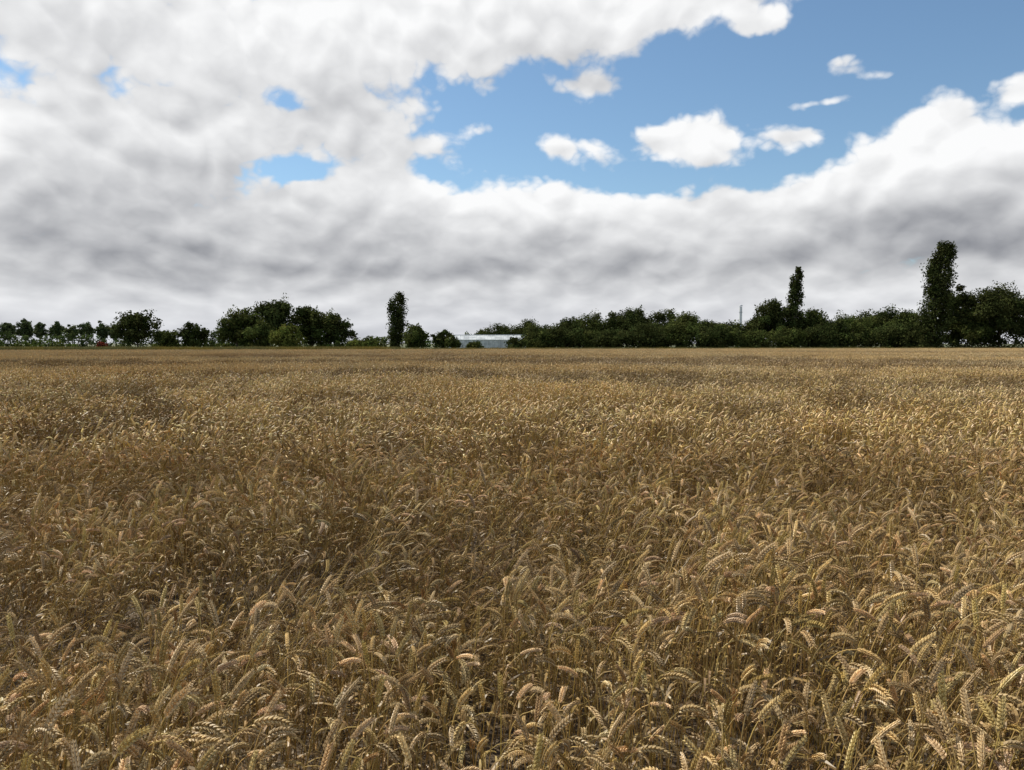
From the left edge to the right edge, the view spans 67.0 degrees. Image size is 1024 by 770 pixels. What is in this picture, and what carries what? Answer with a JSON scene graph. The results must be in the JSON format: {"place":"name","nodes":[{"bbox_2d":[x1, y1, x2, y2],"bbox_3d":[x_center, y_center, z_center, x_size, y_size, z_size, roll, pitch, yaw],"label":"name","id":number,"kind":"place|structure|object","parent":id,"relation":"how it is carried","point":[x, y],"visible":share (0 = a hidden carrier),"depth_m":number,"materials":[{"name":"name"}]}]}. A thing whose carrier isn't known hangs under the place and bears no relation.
{"place":"outdoors","nodes":[
{"label":"outdoors","id":0,"kind":"place"},
{"bbox_2d":[0,348,1023,769],"bbox_3d":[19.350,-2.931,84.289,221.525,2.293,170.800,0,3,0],"label":"wheat field","id":1,"kind":"structure","parent":0,"point":[884,428],"depth_m":4.58,"materials":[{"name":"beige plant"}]},
{"bbox_2d":[0,0,1023,343],"label":"sky","id":2,"kind":"structure","parent":0,"point":[482,163],"materials":[{"name":"white"}]},
{"bbox_2d":[1,344,1023,348],"bbox_3d":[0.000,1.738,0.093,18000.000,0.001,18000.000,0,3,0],"label":"ground","id":3,"kind":"structure","parent":0,"point":[438,347],"depth_m":701.33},
{"bbox_2d":[0,318,118,344],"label":"distant tree row","id":4,"kind":"object","parent":3,"relation":"on","point":[39,329],"visible":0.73,"depth_m":402.97,"materials":[{"name":"green plant"}]},
{"bbox_2d":[96,341,107,347],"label":"red leaved shrub","id":5,"kind":"object","parent":3,"relation":"on","point":[101,344],"visible":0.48,"depth_m":139.69,"materials":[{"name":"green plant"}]},
{"bbox_2d":[0,330,230,347],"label":"distant hedge","id":6,"kind":"object","parent":3,"relation":"on","point":[63,339],"visible":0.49,"depth_m":328.90,"materials":[{"name":"green plant"}]},
{"bbox_2d":[107,309,163,345],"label":"broadleaf tree","id":7,"kind":"object","parent":3,"relation":"on","point":[136,326],"visible":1,"depth_m":133.48,"materials":[{"name":"green plant"}]},
{"bbox_2d":[155,329,179,347],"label":"broadleaf tree","id":8,"kind":"object","parent":3,"relation":"on","point":[170,337],"visible":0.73,"depth_m":149.16,"materials":[{"name":"green plant"}]},
{"bbox_2d":[0,340,380,347],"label":"hedge","id":9,"kind":"object","parent":3,"relation":"on","point":[34,343],"visible":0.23,"depth_m":147.06,"materials":[{"name":"green plant"}]},
{"bbox_2d":[176,321,209,346],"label":"broadleaf tree","id":10,"kind":"object","parent":3,"relation":"on","point":[191,334],"visible":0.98,"depth_m":148.80,"materials":[{"name":"green plant"}]},
{"bbox_2d":[214,305,266,346],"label":"broadleaf tree","id":11,"kind":"object","parent":3,"relation":"on","point":[235,325],"visible":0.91,"depth_m":148.05,"materials":[{"name":"green plant"}]},
{"bbox_2d":[241,320,275,346],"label":"broadleaf tree","id":12,"kind":"object","parent":3,"relation":"on","point":[259,332],"visible":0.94,"depth_m":144.35,"materials":[{"name":"green plant"}]},
{"bbox_2d":[250,292,311,337],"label":"broadleaf tree","id":13,"kind":"object","parent":3,"relation":"on","point":[276,314],"visible":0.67,"depth_m":154.47,"materials":[{"name":"green plant"}]},
{"bbox_2d":[267,323,305,346],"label":"willow tree","id":14,"kind":"object","parent":3,"relation":"on","point":[284,336],"visible":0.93,"depth_m":138.39,"materials":[{"name":"green plant"}]},
{"bbox_2d":[289,305,336,346],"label":"broadleaf tree","id":15,"kind":"object","parent":3,"relation":"on","point":[316,333],"visible":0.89,"depth_m":157.60,"materials":[{"name":"green plant"}]},
{"bbox_2d":[205,331,469,347],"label":"distant hedge","id":16,"kind":"object","parent":3,"relation":"on","point":[385,339],"visible":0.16,"depth_m":299.13,"materials":[{"name":"green plant"}]},
{"bbox_2d":[321,313,358,346],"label":"broadleaf tree","id":17,"kind":"object","parent":3,"relation":"on","point":[342,332],"visible":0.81,"depth_m":160.57,"materials":[{"name":"green plant"}]},
{"bbox_2d":[346,337,363,346],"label":"shrub","id":18,"kind":"object","parent":3,"relation":"on","point":[354,342],"visible":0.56,"depth_m":149.06,"materials":[{"name":"green plant"}]},
{"bbox_2d":[361,335,384,346],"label":"shrub","id":19,"kind":"object","parent":3,"relation":"on","point":[372,340],"visible":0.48,"depth_m":164.29,"materials":[{"name":"green plant"}]},
{"bbox_2d":[385,291,408,347],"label":"lombardy poplar tree","id":20,"kind":"object","parent":3,"relation":"on","point":[396,328],"visible":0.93,"depth_m":170.62,"materials":[{"name":"green plant"}]},
{"bbox_2d":[400,322,429,347],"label":"broadleaf tree","id":21,"kind":"object","parent":3,"relation":"on","point":[416,336],"visible":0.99,"depth_m":163.31,"materials":[{"name":"green plant"}]},
{"bbox_2d":[430,329,452,347],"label":"broadleaf tree","id":22,"kind":"object","parent":3,"relation":"on","point":[439,339],"visible":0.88,"depth_m":166.57,"materials":[{"name":"green plant"}]},
{"bbox_2d":[444,335,462,348],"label":"shrub","id":23,"kind":"object","parent":3,"relation":"on","point":[452,341],"visible":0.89,"depth_m":159.17,"materials":[{"name":"green plant"}]},
{"bbox_2d":[465,341,483,348],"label":"shrub","id":24,"kind":"object","parent":3,"relation":"on","point":[476,344],"visible":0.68,"depth_m":166.87,"materials":[{"name":"green plant"}]},
{"bbox_2d":[474,327,489,334],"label":"broadleaf tree","id":25,"kind":"object","parent":3,"relation":"on","point":[480,331],"visible":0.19,"depth_m":248.31,"materials":[{"name":"green plant"}]},
{"bbox_2d":[455,335,525,348],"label":"greenhouse","id":26,"kind":"object","parent":3,"relation":"on","point":[491,341],"visible":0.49,"depth_m":204.88,"materials":[{"name":"white glass"}]},
{"bbox_2d":[483,323,521,334],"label":"broadleaf tree","id":27,"kind":"object","parent":3,"relation":"on","point":[503,330],"visible":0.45,"depth_m":242.17,"materials":[{"name":"green plant"}]},
{"bbox_2d":[0,345,1023,350],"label":"rough grass verge","id":28,"kind":"structure","parent":3,"relation":"on","point":[171,347],"depth_m":130.55,"materials":[{"name":"plant"}]},
{"bbox_2d":[504,335,526,347],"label":"shrub","id":29,"kind":"object","parent":3,"relation":"on","point":[513,342],"visible":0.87,"depth_m":167.15,"materials":[{"name":"green plant"}]},
{"bbox_2d":[510,318,538,334],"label":"broadleaf tree","id":30,"kind":"object","parent":3,"relation":"on","point":[528,324],"visible":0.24,"depth_m":244.98,"materials":[{"name":"green plant"}]},
{"bbox_2d":[520,330,552,347],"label":"hawthorn bush","id":31,"kind":"object","parent":3,"relation":"on","point":[534,341],"visible":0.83,"depth_m":174.15,"materials":[{"name":"green plant"}]},
{"bbox_2d":[527,324,560,346],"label":"broadleaf tree","id":32,"kind":"object","parent":3,"relation":"on","point":[542,327],"visible":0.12,"depth_m":192.50,"materials":[{"name":"green plant"}]},
{"bbox_2d":[546,326,583,347],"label":"hawthorn bush","id":33,"kind":"object","parent":3,"relation":"on","point":[569,340],"visible":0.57,"depth_m":174.26,"materials":[{"name":"green plant"}]},
{"bbox_2d":[549,316,593,343],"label":"broadleaf tree","id":34,"kind":"object","parent":3,"relation":"on","point":[567,324],"visible":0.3,"depth_m":193.84,"materials":[{"name":"green plant"}]},
{"bbox_2d":[568,330,601,347],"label":"hawthorn bush","id":35,"kind":"object","parent":3,"relation":"on","point":[586,335],"visible":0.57,"depth_m":174.89,"materials":[{"name":"green plant"}]},
{"bbox_2d":[571,310,623,346],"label":"broadleaf tree","id":36,"kind":"object","parent":3,"relation":"on","point":[596,322],"visible":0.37,"depth_m":197.17,"materials":[{"name":"green plant"}]},
{"bbox_2d":[594,326,636,347],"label":"hawthorn bush","id":37,"kind":"object","parent":3,"relation":"on","point":[617,334],"visible":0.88,"depth_m":172.88,"materials":[{"name":"green plant"}]},
{"bbox_2d":[603,305,653,346],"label":"broadleaf tree","id":38,"kind":"object","parent":3,"relation":"on","point":[628,320],"visible":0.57,"depth_m":196.03,"materials":[{"name":"green plant"}]},
{"bbox_2d":[627,321,668,347],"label":"hawthorn bush","id":39,"kind":"object","parent":3,"relation":"on","point":[648,331],"visible":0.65,"depth_m":173.88,"materials":[{"name":"green plant"}]},
{"bbox_2d":[643,309,681,344],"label":"broadleaf tree","id":40,"kind":"object","parent":3,"relation":"on","point":[658,317],"visible":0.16,"depth_m":194.54,"materials":[{"name":"green plant"}]},
{"bbox_2d":[658,319,708,347],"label":"hawthorn bush","id":41,"kind":"object","parent":3,"relation":"on","point":[687,328],"visible":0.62,"depth_m":174.82,"materials":[{"name":"green plant"}]},
{"bbox_2d":[664,308,704,345],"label":"broadleaf tree","id":42,"kind":"object","parent":3,"relation":"on","point":[690,317],"visible":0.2,"depth_m":197.05,"materials":[{"name":"green plant"}]},
{"bbox_2d":[698,319,724,345],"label":"broadleaf tree","id":43,"kind":"object","parent":3,"relation":"on","point":[712,323],"visible":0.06,"depth_m":194.01,"materials":[{"name":"green plant"}]},
{"bbox_2d":[686,324,741,347],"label":"hawthorn bush","id":44,"kind":"object","parent":3,"relation":"on","point":[726,335],"visible":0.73,"depth_m":173.55,"materials":[{"name":"green plant"}]},
{"bbox_2d":[714,319,747,335],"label":"broadleaf tree","id":45,"kind":"object","parent":3,"relation":"on","point":[735,326],"visible":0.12,"depth_m":183.02,"materials":[{"name":"green plant"}]},
{"bbox_2d":[739,305,742,325],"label":"chimney flue","id":46,"kind":"object","parent":3,"relation":"on","point":[740,312],"visible":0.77,"depth_m":213.94,"materials":[{"name":"white paint"}]},
{"bbox_2d":[728,328,774,347],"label":"hawthorn bush","id":47,"kind":"object","parent":3,"relation":"on","point":[758,336],"visible":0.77,"depth_m":173.49,"materials":[{"name":"green plant"}]},
{"bbox_2d":[741,322,761,346],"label":"broadleaf tree","id":48,"kind":"object","parent":3,"relation":"on","point":[748,327],"visible":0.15,"depth_m":184.12,"materials":[{"name":"green plant"}]},
{"bbox_2d":[744,298,792,345],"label":"broadleaf tree","id":49,"kind":"object","parent":3,"relation":"on","point":[771,313],"visible":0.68,"depth_m":182.32,"materials":[{"name":"green plant"}]},
{"bbox_2d":[522,325,1023,348],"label":"hedge","id":50,"kind":"object","parent":3,"relation":"on","point":[1016,342],"visible":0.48,"depth_m":173.50,"materials":[{"name":"green plant"}]},
{"bbox_2d":[766,326,806,347],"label":"hawthorn bush","id":51,"kind":"object","parent":3,"relation":"on","point":[793,338],"visible":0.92,"depth_m":171.71,"materials":[{"name":"green plant"}]},
{"bbox_2d":[783,266,805,330],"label":"lombardy poplar tree","id":52,"kind":"object","parent":3,"relation":"on","point":[796,294],"visible":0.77,"depth_m":180.46,"materials":[{"name":"green plant"}]},
{"bbox_2d":[788,308,835,345],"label":"broadleaf tree","id":53,"kind":"object","parent":3,"relation":"on","point":[810,318],"visible":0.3,"depth_m":180.86,"materials":[{"name":"green plant"}]},
{"bbox_2d":[802,321,844,347],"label":"hawthorn bush","id":54,"kind":"object","parent":3,"relation":"on","point":[822,337],"visible":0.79,"depth_m":172.49,"materials":[{"name":"green plant"}]},
{"bbox_2d":[824,318,853,346],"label":"broadleaf tree","id":55,"kind":"object","parent":3,"relation":"on","point":[841,321],"visible":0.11,"depth_m":179.25,"materials":[{"name":"green plant"}]},
{"bbox_2d":[831,321,882,347],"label":"hawthorn bush","id":56,"kind":"object","parent":3,"relation":"on","point":[858,328],"visible":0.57,"depth_m":175.24,"materials":[{"name":"green plant"}]},
{"bbox_2d":[833,309,882,345],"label":"broadleaf tree","id":57,"kind":"object","parent":3,"relation":"on","point":[870,323],"visible":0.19,"depth_m":196.93,"materials":[{"name":"green plant"}]},
{"bbox_2d":[857,303,906,346],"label":"broadleaf tree","id":58,"kind":"object","parent":3,"relation":"on","point":[886,315],"visible":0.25,"depth_m":200.95,"materials":[{"name":"green plant"}]},
{"bbox_2d":[873,318,918,347],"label":"hawthorn bush","id":59,"kind":"object","parent":3,"relation":"on","point":[894,333],"visible":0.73,"depth_m":174.79,"materials":[{"name":"green plant"}]},
{"bbox_2d":[882,308,918,328],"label":"broadleaf tree","id":60,"kind":"object","parent":3,"relation":"on","point":[903,316],"visible":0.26,"depth_m":195.84,"materials":[{"name":"green plant"}]},
{"bbox_2d":[901,321,920,346],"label":"hawthorn bush","id":61,"kind":"object","parent":3,"relation":"on","point":[909,329],"visible":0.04,"depth_m":175.22,"materials":[{"name":"green plant"}]},
{"bbox_2d":[909,240,958,347],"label":"lombardy poplar tree","id":62,"kind":"object","parent":3,"relation":"on","point":[931,322],"visible":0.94,"depth_m":167.92,"materials":[{"name":"green plant"}]},
{"bbox_2d":[943,284,978,346],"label":"broadleaf tree","id":63,"kind":"object","parent":3,"relation":"on","point":[964,300],"visible":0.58,"depth_m":172.91,"materials":[{"name":"green plant"}]},
{"bbox_2d":[945,307,997,347],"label":"hawthorn bush","id":64,"kind":"object","parent":3,"relation":"on","point":[978,335],"visible":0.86,"depth_m":171.37,"materials":[{"name":"green plant"}]},
{"bbox_2d":[960,280,1023,347],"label":"broadleaf tree","id":65,"kind":"object","parent":3,"relation":"on","point":[1003,309],"visible":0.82,"depth_m":170.31,"materials":[{"name":"green plant"}]}
]}

